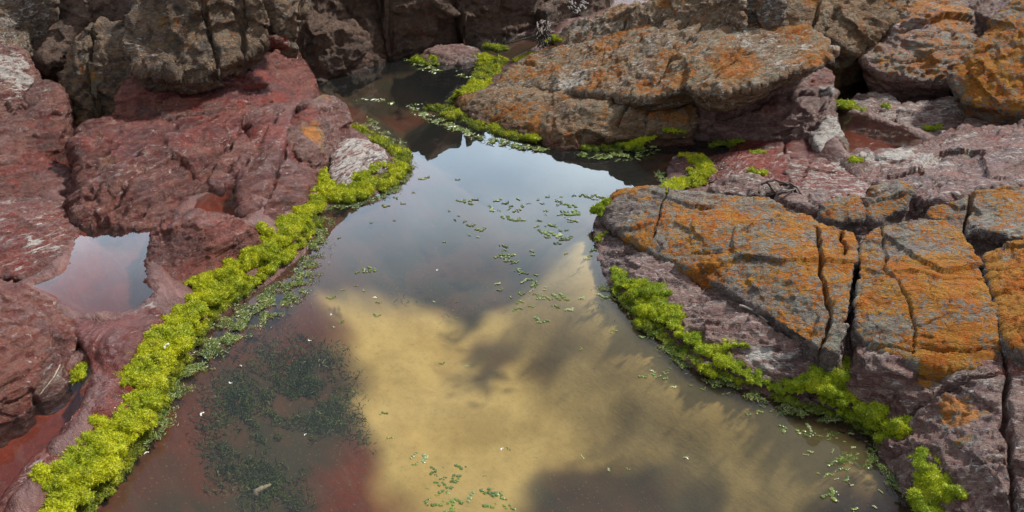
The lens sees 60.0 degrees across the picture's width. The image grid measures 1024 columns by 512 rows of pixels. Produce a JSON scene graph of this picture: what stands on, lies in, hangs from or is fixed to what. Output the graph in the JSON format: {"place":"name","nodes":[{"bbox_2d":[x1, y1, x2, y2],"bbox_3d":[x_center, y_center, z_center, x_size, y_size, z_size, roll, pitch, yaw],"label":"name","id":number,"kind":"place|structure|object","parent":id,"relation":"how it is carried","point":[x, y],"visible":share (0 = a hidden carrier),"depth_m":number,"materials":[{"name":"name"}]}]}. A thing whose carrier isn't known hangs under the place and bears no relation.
{"place":"outdoors","nodes":[
{"label":"outdoors","id":0,"kind":"place"},
{"bbox_2d":[0,0,936,511],"bbox_3d":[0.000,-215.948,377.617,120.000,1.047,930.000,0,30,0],"label":"rock bed","id":1,"kind":"object","parent":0,"point":[526,388],"visible":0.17,"depth_m":3.04,"materials":[{"name":"grey liquid"}]},
{"bbox_2d":[0,383,27,443],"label":"stone","id":2,"kind":"object","parent":1,"relation":"on","point":[13,419],"visible":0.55,"depth_m":2.48,"materials":[{"name":"brown stone"}]},
{"bbox_2d":[0,43,41,117],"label":"boulder","id":3,"kind":"object","parent":1,"relation":"on","point":[19,73],"visible":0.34,"depth_m":4.08,"materials":[{"name":"grey stone"}]},
{"bbox_2d":[0,0,59,78],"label":"boulder","id":4,"kind":"object","parent":1,"relation":"on","point":[25,24],"visible":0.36,"depth_m":4.39,"materials":[{"name":"grey stone"}]},
{"bbox_2d":[0,79,77,197],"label":"boulder","id":5,"kind":"object","parent":1,"relation":"on","point":[36,133],"visible":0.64,"depth_m":3.87,"materials":[{"name":"red stone"}]},
{"bbox_2d":[0,279,77,448],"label":"boulder","id":6,"kind":"object","parent":1,"relation":"on","point":[36,330],"visible":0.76,"depth_m":2.60,"materials":[{"name":"red stone"}]},
{"bbox_2d":[0,196,80,282],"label":"rock slab","id":7,"kind":"object","parent":1,"relation":"on","point":[36,233],"visible":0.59,"depth_m":3.25,"materials":[{"name":"red stone"}]},
{"bbox_2d":[32,353,71,415],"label":"stone","id":8,"kind":"object","parent":1,"relation":"on","point":[55,396],"visible":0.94,"depth_m":2.58,"materials":[{"name":"brown stone"}]},
{"bbox_2d":[39,365,59,395],"bbox_3d":[-1.316,0.356,2.534,0.015,0.053,0.089,13,33,22],"label":"dry stick","id":9,"kind":"object","parent":8,"relation":"on","point":[49,382],"visible":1,"depth_m":2.52,"materials":[{"name":"beige wood"}]},
{"bbox_2d":[72,102,89,125],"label":"standing stone","id":10,"kind":"object","parent":1,"relation":"on","point":[80,116],"visible":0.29,"depth_m":4.18,"materials":[{"name":"brown stone"}]},
{"bbox_2d":[0,292,165,511],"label":"rock shelf","id":11,"kind":"object","parent":1,"relation":"on","point":[104,345],"visible":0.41,"depth_m":2.67,"materials":[{"name":"stone"}]},
{"bbox_2d":[69,360,87,384],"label":"moss cushion","id":12,"kind":"object","parent":11,"relation":"on","point":[78,372],"visible":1,"depth_m":2.65,"materials":[{"name":"green plant"}]},
{"bbox_2d":[33,0,134,82],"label":"boulder","id":13,"kind":"object","parent":1,"relation":"on","point":[76,18],"visible":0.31,"depth_m":4.43,"materials":[{"name":"grey stone"}]},
{"bbox_2d":[56,16,131,118],"bbox_3d":[-1.945,-0.808,4.298,0.447,0.633,0.378,0,30,0],"label":"boulder","id":14,"kind":"object","parent":1,"relation":"on","point":[94,75],"visible":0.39,"depth_m":4.15,"materials":[{"name":"stone"}]},
{"bbox_2d":[61,104,257,237],"bbox_3d":[-1.496,-0.330,3.797,0.834,0.432,1.094,0,30,0],"label":"rock slab","id":15,"kind":"object","parent":1,"relation":"on","point":[147,174],"visible":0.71,"depth_m":3.65,"materials":[{"name":"red stone"}]},
{"bbox_2d":[27,198,327,511],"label":"moss cushion","id":16,"kind":"object","parent":1,"relation":"on","point":[73,477],"visible":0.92,"depth_m":2.68,"materials":[{"name":"green plant"}]},
{"bbox_2d":[147,208,261,288],"bbox_3d":[-1.139,0.094,3.205,0.416,0.402,0.476,0,30,0],"label":"boulder","id":17,"kind":"object","parent":1,"relation":"on","point":[183,245],"visible":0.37,"depth_m":3.20,"materials":[{"name":"red stone"}]},
{"bbox_2d":[111,49,319,122],"bbox_3d":[-1.378,-0.752,4.319,0.596,0.466,1.178,25,38,36],"label":"rock ledge","id":18,"kind":"object","parent":1,"relation":"on","point":[275,76],"visible":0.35,"depth_m":4.17,"materials":[{"name":"red stone"}]},
{"bbox_2d":[121,0,310,94],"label":"boulder","id":19,"kind":"object","parent":18,"relation":"on","point":[190,47],"visible":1,"depth_m":4.08,"materials":[{"name":"grey stone"}]},
{"bbox_2d":[213,100,318,219],"bbox_3d":[-1.071,-0.355,3.904,0.460,0.396,1.103,-3,30,-6],"label":"rock slab","id":20,"kind":"object","parent":1,"relation":"on","point":[277,175],"visible":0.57,"depth_m":3.76,"materials":[{"name":"stone"}]},
{"bbox_2d":[287,94,352,172],"bbox_3d":[-0.910,-0.477,4.148,0.273,0.430,0.759,0,30,0],"label":"boulder","id":21,"kind":"object","parent":1,"relation":"on","point":[319,129],"visible":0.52,"depth_m":4.09,"materials":[{"name":"stone"}]},
{"bbox_2d":[328,138,388,185],"bbox_3d":[-0.705,-0.337,4.126,0.354,0.306,0.544,0,30,0],"label":"stone","id":22,"kind":"object","parent":1,"relation":"on","point":[348,157],"visible":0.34,"depth_m":4.07,"materials":[{"name":"grey stone"}]},
{"bbox_2d":[308,123,413,203],"bbox_3d":[-0.684,-0.450,4.140,0.462,0.082,0.928,0,30,0],"label":"moss cushion","id":23,"kind":"object","parent":1,"relation":"on","point":[328,189],"visible":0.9,"depth_m":3.93,"materials":[{"name":"green plant"}]},
{"bbox_2d":[187,240,621,511],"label":"sunken weed","id":24,"kind":"object","parent":1,"relation":"on","point":[248,417],"visible":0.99,"depth_m":2.88,"materials":[{"name":"green plant"}]},
{"bbox_2d":[252,483,270,496],"bbox_3d":[-0.702,0.654,2.492,0.022,0.028,0.063,26,39,37],"label":"sunken leaf","id":25,"kind":"object","parent":24,"relation":"on","point":[256,491],"visible":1,"depth_m":2.48,"materials":[{"name":"beige plant"}]},
{"bbox_2d":[296,0,547,95],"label":"cliff","id":26,"kind":"structure","parent":1,"relation":"on","point":[352,46],"depth_m":5.39,"materials":[{"name":"stone"}]},
{"bbox_2d":[415,44,482,89],"bbox_3d":[-0.387,-1.179,5.532,0.433,0.247,0.265,0,30,0],"label":"stone","id":27,"kind":"object","parent":1,"relation":"on","point":[452,58],"visible":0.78,"depth_m":5.47,"materials":[{"name":"stone"}]},
{"bbox_2d":[408,53,439,66],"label":"moss cushion","id":28,"kind":"object","parent":27,"relation":"on","point":[415,59],"visible":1,"depth_m":5.43,"materials":[{"name":"green plant"}]},
{"bbox_2d":[446,42,533,104],"bbox_3d":[-0.103,-1.116,5.276,0.420,0.126,1.116,6,31,11],"label":"moss cushion","id":29,"kind":"object","parent":1,"relation":"on","point":[487,68],"visible":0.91,"depth_m":5.30,"materials":[{"name":"green plant"}]},
{"bbox_2d":[504,32,540,44],"bbox_3d":[0.052,-1.314,5.379,0.242,0.108,0.053,12,32,20],"label":"dry stick","id":30,"kind":"object","parent":1,"relation":"on","point":[520,39],"visible":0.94,"depth_m":5.36,"materials":[{"name":"wood"}]},
{"bbox_2d":[531,20,554,49],"bbox_3d":[0.195,-1.325,5.369,0.162,0.171,0.424,0,30,0],"label":"dry bush","id":31,"kind":"object","parent":1,"relation":"on","point":[544,35],"visible":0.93,"depth_m":5.32,"materials":[{"name":"grey plant"}]},
{"bbox_2d":[543,34,561,44],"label":"moss cushion","id":32,"kind":"object","parent":1,"relation":"on","point":[555,38],"visible":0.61,"depth_m":5.27,"materials":[{"name":"green plant"}]},
{"bbox_2d":[535,0,613,33],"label":"boulder","id":33,"kind":"object","parent":1,"relation":"on","point":[554,11],"visible":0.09,"depth_m":6.04,"materials":[{"name":"grey stone"}]},
{"bbox_2d":[455,85,698,160],"bbox_3d":[0.251,-0.621,4.530,1.322,0.416,0.510,16,34,26],"label":"rock slab","id":34,"kind":"object","parent":1,"relation":"on","point":[563,124],"visible":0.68,"depth_m":4.33,"materials":[{"name":"brown stone"}]},
{"bbox_2d":[419,103,542,142],"bbox_3d":[-0.171,-0.685,4.570,0.820,0.077,0.174,26,39,37],"label":"moss cushion","id":35,"kind":"object","parent":34,"relation":"on","point":[453,114],"visible":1,"depth_m":4.54,"materials":[{"name":"green plant"}]},
{"bbox_2d":[580,134,656,154],"bbox_3d":[0.517,-0.556,4.311,0.383,0.090,0.164,0,30,0],"label":"moss cushion","id":36,"kind":"object","parent":34,"relation":"on","point":[637,144],"visible":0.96,"depth_m":4.28,"materials":[{"name":"green plant"}]},
{"bbox_2d":[662,127,685,133],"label":"moss cushion","id":37,"kind":"object","parent":34,"relation":"on","point":[668,130],"visible":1,"depth_m":4.27,"materials":[{"name":"green plant"}]},
{"bbox_2d":[554,0,748,46],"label":"boulder","id":38,"kind":"object","parent":1,"relation":"on","point":[613,20],"visible":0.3,"depth_m":4.90,"materials":[{"name":"grey stone"}]},
{"bbox_2d":[565,0,588,14],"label":"dry bush","id":39,"kind":"object","parent":38,"relation":"on","point":[583,5],"visible":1,"depth_m":5.14,"materials":[{"name":"grey plant"}]},
{"bbox_2d":[493,22,839,111],"bbox_3d":[0.762,-0.954,4.652,1.758,0.537,0.946,19,35,29],"label":"rock slab","id":40,"kind":"object","parent":1,"relation":"on","point":[724,68],"visible":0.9,"depth_m":4.39,"materials":[{"name":"brown stone"}]},
{"bbox_2d":[660,151,717,192],"bbox_3d":[0.773,-0.351,3.854,0.213,0.170,0.700,10,31,16],"label":"moss cushion","id":41,"kind":"object","parent":1,"relation":"on","point":[700,174],"visible":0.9,"depth_m":3.94,"materials":[{"name":"green plant"}]},
{"bbox_2d":[669,152,718,183],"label":"stone","id":42,"kind":"object","parent":1,"relation":"on","point":[679,164],"visible":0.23,"depth_m":4.05,"materials":[{"name":"stone"}]},
{"bbox_2d":[600,185,858,373],"bbox_3d":[0.854,0.012,3.222,0.569,0.324,1.328,-15,33,-25],"label":"rock slab","id":43,"kind":"object","parent":1,"relation":"on","point":[788,273],"visible":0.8,"depth_m":3.06,"materials":[{"name":"orange stone"}]},
{"bbox_2d":[706,172,779,199],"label":"stone","id":44,"kind":"object","parent":1,"relation":"on","point":[743,184],"visible":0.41,"depth_m":3.73,"materials":[{"name":"grey stone"}]},
{"bbox_2d":[711,150,789,186],"bbox_3d":[1.067,-0.318,4.034,0.440,0.248,0.437,0,30,0],"label":"rock slab","id":45,"kind":"object","parent":1,"relation":"on","point":[775,163],"visible":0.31,"depth_m":4.00,"materials":[{"name":"stone"}]},
{"bbox_2d":[746,166,769,175],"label":"moss cushion","id":46,"kind":"object","parent":45,"relation":"on","point":[761,172],"visible":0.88,"depth_m":3.87,"materials":[{"name":"green plant"}]},
{"bbox_2d":[749,148,766,153],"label":"moss cushion","id":47,"kind":"object","parent":45,"relation":"on","point":[757,151],"visible":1,"depth_m":4.10,"materials":[{"name":"green plant"}]},
{"bbox_2d":[728,140,784,152],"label":"rock slab","id":48,"kind":"object","parent":1,"relation":"on","point":[761,144],"visible":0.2,"depth_m":4.26,"materials":[{"name":"red stone"}]},
{"bbox_2d":[708,139,745,147],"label":"moss cushion","id":49,"kind":"object","parent":48,"relation":"on","point":[727,143],"visible":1,"depth_m":4.32,"materials":[{"name":"green plant"}]},
{"bbox_2d":[682,67,839,153],"bbox_3d":[1.195,-0.681,4.426,0.932,0.439,0.460,0,30,0],"label":"layered rock","id":50,"kind":"object","parent":1,"relation":"on","point":[802,108],"visible":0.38,"depth_m":4.33,"materials":[{"name":"stone"}]},
{"bbox_2d":[744,0,786,29],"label":"boulder","id":51,"kind":"object","parent":1,"relation":"on","point":[768,14],"visible":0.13,"depth_m":4.52,"materials":[{"name":"grey stone"}]},
{"bbox_2d":[784,140,813,158],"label":"rock slab","id":52,"kind":"object","parent":1,"relation":"on","point":[796,149],"visible":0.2,"depth_m":4.16,"materials":[{"name":"stone"}]},
{"bbox_2d":[774,185,830,219],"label":"stone","id":53,"kind":"object","parent":1,"relation":"on","point":[809,200],"visible":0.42,"depth_m":3.52,"materials":[{"name":"stone"}]},
{"bbox_2d":[758,179,801,195],"bbox_3d":[1.094,-0.278,3.613,0.175,0.040,0.102,13,33,22],"label":"dead branch","id":54,"kind":"object","parent":53,"relation":"on","point":[792,185],"visible":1,"depth_m":3.63,"materials":[{"name":"grey wood"}]},
{"bbox_2d":[591,216,1023,511],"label":"shore rock","id":55,"kind":"object","parent":1,"relation":"on","point":[967,426],"visible":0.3,"depth_m":2.45,"materials":[{"name":"grey stone"}]},
{"bbox_2d":[589,197,611,217],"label":"moss cushion","id":56,"kind":"object","parent":55,"relation":"on","point":[597,209],"visible":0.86,"depth_m":3.59,"materials":[{"name":"green plant"}]},
{"bbox_2d":[593,231,608,242],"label":"moss cushion","id":57,"kind":"object","parent":55,"relation":"on","point":[598,236],"visible":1,"depth_m":3.48,"materials":[{"name":"green plant"}]},
{"bbox_2d":[609,265,770,386],"bbox_3d":[0.534,0.214,2.947,0.217,0.105,0.809,-14,33,-23],"label":"moss cushion","id":58,"kind":"object","parent":55,"relation":"on","point":[653,304],"visible":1,"depth_m":2.94,"materials":[{"name":"green plant"}]},
{"bbox_2d":[739,304,767,321],"bbox_3d":[0.778,0.182,2.848,0.013,0.014,0.124,-18,35,-29],"label":"dry stick","id":59,"kind":"object","parent":55,"relation":"on","point":[743,306],"visible":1,"depth_m":2.87,"materials":[{"name":"beige wood"}]},
{"bbox_2d":[869,414,912,445],"bbox_3d":[1.069,0.480,2.471,0.129,0.089,0.089,4,30,6],"label":"moss cushion","id":60,"kind":"object","parent":55,"relation":"on","point":[897,427],"visible":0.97,"depth_m":2.46,"materials":[{"name":"green plant"}]},
{"bbox_2d":[905,444,968,511],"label":"moss cushion","id":61,"kind":"object","parent":55,"relation":"on","point":[932,488],"visible":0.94,"depth_m":2.24,"materials":[{"name":"green plant"}]},
{"bbox_2d":[981,239,1023,369],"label":"rock slab","id":62,"kind":"object","parent":55,"relation":"on","point":[1002,270],"visible":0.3,"depth_m":2.64,"materials":[{"name":"orange stone"}]},
{"bbox_2d":[783,157,870,198],"bbox_3d":[1.344,-0.258,3.846,0.368,0.257,0.604,0,30,0],"label":"rock slab","id":63,"kind":"object","parent":1,"relation":"on","point":[833,178],"visible":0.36,"depth_m":3.76,"materials":[{"name":"stone"}]},
{"bbox_2d":[766,355,890,435],"bbox_3d":[0.945,0.382,2.615,0.353,0.146,0.197,19,35,29],"label":"moss cushion","id":64,"kind":"object","parent":1,"relation":"on","point":[832,389],"visible":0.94,"depth_m":2.57,"materials":[{"name":"green plant"}]},
{"bbox_2d":[808,114,849,152],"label":"speckled rock","id":65,"kind":"object","parent":1,"relation":"on","point":[829,127],"visible":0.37,"depth_m":4.18,"materials":[{"name":"grey stone"}]},
{"bbox_2d":[815,193,866,234],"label":"stone","id":66,"kind":"object","parent":1,"relation":"on","point":[848,212],"visible":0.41,"depth_m":3.34,"materials":[{"name":"orange stone"}]},
{"bbox_2d":[782,0,911,98],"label":"boulder","id":67,"kind":"object","parent":1,"relation":"on","point":[854,30],"visible":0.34,"depth_m":4.58,"materials":[{"name":"stone"}]},
{"bbox_2d":[852,92,905,121],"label":"boulder","id":68,"kind":"object","parent":1,"relation":"on","point":[871,102],"visible":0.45,"depth_m":4.48,"materials":[{"name":"grey stone"}]},
{"bbox_2d":[835,98,867,110],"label":"moss cushion","id":69,"kind":"object","parent":68,"relation":"on","point":[848,104],"visible":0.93,"depth_m":4.41,"materials":[{"name":"green plant"}]},
{"bbox_2d":[880,102,891,108],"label":"moss cushion","id":70,"kind":"object","parent":68,"relation":"on","point":[886,105],"visible":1,"depth_m":4.43,"materials":[{"name":"green plant"}]},
{"bbox_2d":[860,179,916,231],"bbox_3d":[1.429,-0.152,3.432,0.277,0.263,0.164,-16,33,-25],"label":"stone","id":71,"kind":"object","parent":1,"relation":"on","point":[885,203],"visible":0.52,"depth_m":3.36,"materials":[{"name":"grey stone"}]},
{"bbox_2d":[858,0,983,101],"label":"boulder","id":72,"kind":"object","parent":1,"relation":"on","point":[920,49],"visible":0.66,"depth_m":4.56,"materials":[{"name":"brown stone"}]},
{"bbox_2d":[849,218,1001,380],"bbox_3d":[1.274,0.179,2.823,0.402,0.326,0.805,9,31,15],"label":"rock slab","id":73,"kind":"object","parent":1,"relation":"on","point":[924,305],"visible":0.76,"depth_m":2.65,"materials":[{"name":"orange stone"}]},
{"bbox_2d":[894,96,964,134],"bbox_3d":[2.061,-0.663,4.386,0.469,0.212,0.358,-15,33,-24],"label":"boulder","id":74,"kind":"object","parent":1,"relation":"on","point":[945,111],"visible":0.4,"depth_m":4.33,"materials":[{"name":"grey stone"}]},
{"bbox_2d":[920,123,942,130],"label":"moss cushion","id":75,"kind":"object","parent":74,"relation":"on","point":[931,127],"visible":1,"depth_m":4.24,"materials":[{"name":"green plant"}]},
{"bbox_2d":[840,119,1023,218],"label":"rock slab","id":76,"kind":"object","parent":1,"relation":"on","point":[960,161],"visible":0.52,"depth_m":3.70,"materials":[{"name":"stone"}]},
{"bbox_2d":[848,155,864,162],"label":"moss cushion","id":77,"kind":"object","parent":76,"relation":"on","point":[854,159],"visible":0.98,"depth_m":3.87,"materials":[{"name":"green plant"}]},
{"bbox_2d":[924,184,1023,255],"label":"rock slab","id":78,"kind":"object","parent":1,"relation":"on","point":[986,220],"visible":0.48,"depth_m":3.21,"materials":[{"name":"grey stone"}]},
{"bbox_2d":[946,0,1023,123],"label":"boulder","id":79,"kind":"object","parent":1,"relation":"on","point":[985,79],"visible":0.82,"depth_m":4.17,"materials":[{"name":"orange stone"}]},
{"bbox_2d":[967,0,1011,31],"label":"boulder","id":80,"kind":"object","parent":1,"relation":"on","point":[985,11],"visible":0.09,"depth_m":4.68,"materials":[{"name":"grey stone"}]},
{"bbox_2d":[962,115,1017,126],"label":"boulder","id":81,"kind":"object","parent":1,"relation":"on","point":[973,121],"visible":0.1,"depth_m":4.16,"materials":[{"name":"grey stone"}]},
{"label":"water","id":82,"kind":"structure","parent":0,"visible":0},
{"bbox_2d":[143,122,416,448],"bbox_3d":[-0.752,-0.076,3.516,0.466,0.010,2.486,3,30,6],"label":"algae fringe","id":83,"kind":"object","parent":82,"relation":"on","point":[207,352],"visible":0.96,"depth_m":3.06,"materials":[{"name":"green plant"}]},
{"bbox_2d":[350,70,471,123],"bbox_3d":[-0.580,-0.918,4.978,0.367,0.005,0.934,19,35,30],"label":"algae fringe","id":84,"kind":"object","parent":82,"relation":"on","point":[370,119],"visible":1,"depth_m":4.85,"materials":[{"name":"green plant"}]},
{"bbox_2d":[421,453,428,462],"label":"algae fleck","id":85,"kind":"object","parent":82,"relation":"on","point":[424,456],"visible":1,"depth_m":2.43},
{"bbox_2d":[429,465,436,474],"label":"algae fleck","id":86,"kind":"object","parent":82,"relation":"on","point":[432,472],"visible":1,"depth_m":2.39},
{"bbox_2d":[430,500,444,506],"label":"algae fleck","id":87,"kind":"object","parent":82,"relation":"on","point":[436,504],"visible":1,"depth_m":2.28},
{"bbox_2d":[433,481,445,486],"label":"algae fleck","id":88,"kind":"object","parent":82,"relation":"on","point":[439,485],"visible":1,"depth_m":2.35},
{"bbox_2d":[438,486,453,494],"bbox_3d":[-0.174,0.616,2.330,0.047,0.005,0.026,-22,37,-33],"label":"algae fleck","id":89,"kind":"object","parent":82,"relation":"on","point":[446,487],"visible":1,"depth_m":2.33},
{"bbox_2d":[443,503,455,511],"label":"algae fleck","id":90,"kind":"object","parent":82,"relation":"on","point":[452,508],"visible":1,"depth_m":2.27},
{"bbox_2d":[446,498,462,504],"bbox_3d":[-0.147,0.639,2.290,0.041,0.005,0.040,21,36,32],"label":"algae fleck","id":91,"kind":"object","parent":82,"relation":"on","point":[454,500],"visible":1,"depth_m":2.29},
{"bbox_2d":[449,478,459,483],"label":"algae fleck","id":92,"kind":"object","parent":82,"relation":"on","point":[455,481],"visible":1,"depth_m":2.36},
{"bbox_2d":[451,474,461,480],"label":"algae fleck","id":93,"kind":"object","parent":82,"relation":"on","point":[457,475],"visible":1,"depth_m":2.37},
{"bbox_2d":[454,464,466,469],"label":"algae fleck","id":94,"kind":"object","parent":82,"relation":"on","point":[458,466],"visible":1,"depth_m":2.40},
{"bbox_2d":[466,491,475,502],"bbox_3d":[-0.109,0.626,2.312,0.016,0.006,0.048,10,31,16],"label":"algae fleck","id":95,"kind":"object","parent":82,"relation":"on","point":[469,498],"visible":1,"depth_m":2.31},
{"bbox_2d":[479,487,497,494],"bbox_3d":[-0.060,0.617,2.327,0.053,0.005,0.030,3,30,5],"label":"algae fleck","id":96,"kind":"object","parent":82,"relation":"on","point":[488,489],"visible":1,"depth_m":2.33},
{"bbox_2d":[482,502,496,508],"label":"algae fleck","id":97,"kind":"object","parent":82,"relation":"on","point":[487,505],"visible":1,"depth_m":2.28},
{"bbox_2d":[486,491,501,496],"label":"algae fleck","id":98,"kind":"object","parent":82,"relation":"on","point":[493,495],"visible":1,"depth_m":2.31},
{"bbox_2d":[502,504,515,510],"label":"algae fleck","id":99,"kind":"object","parent":82,"relation":"on","point":[512,508],"visible":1,"depth_m":2.28},
{"bbox_2d":[403,58,667,184],"bbox_3d":[-0.078,-0.731,4.649,0.626,0.012,2.295,-25,38,-36],"label":"algae fringe","id":100,"kind":"object","parent":82,"relation":"on","point":[493,139],"visible":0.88,"depth_m":4.34,"materials":[{"name":"green plant"}]},
{"bbox_2d":[533,316,549,322],"bbox_3d":[0.096,0.220,3.015,0.064,0.006,0.038,15,33,25],"label":"algae fleck","id":101,"kind":"object","parent":82,"relation":"on","point":[538,319],"visible":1,"depth_m":3.02},
{"bbox_2d":[597,285,906,500],"bbox_3d":[0.676,0.372,2.740,0.212,0.009,1.294,-22,37,-33],"label":"algae fringe","id":102,"kind":"object","parent":82,"relation":"on","point":[787,409],"visible":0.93,"depth_m":2.60,"materials":[{"name":"green plant"}]},
{"bbox_2d":[778,423,788,432],"bbox_3d":[0.778,0.494,2.541,0.026,0.005,0.043,-2,30,-4],"label":"algae fleck","id":103,"kind":"object","parent":82,"relation":"on","point":[784,429],"visible":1,"depth_m":2.54},
{"bbox_2d":[795,429,811,437],"bbox_3d":[0.829,0.503,2.524,0.051,0.005,0.028,18,35,28],"label":"algae fleck","id":104,"kind":"object","parent":82,"relation":"on","point":[804,431],"visible":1,"depth_m":2.52},
{"bbox_2d":[820,493,837,501],"bbox_3d":[0.828,0.626,2.311,0.049,0.006,0.029,16,34,25],"label":"algae fleck","id":105,"kind":"object","parent":82,"relation":"on","point":[834,499],"visible":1,"depth_m":2.31},
{"bbox_2d":[836,467,847,471],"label":"algae fleck","id":106,"kind":"object","parent":82,"relation":"on","point":[840,469],"visible":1,"depth_m":2.40}
]}

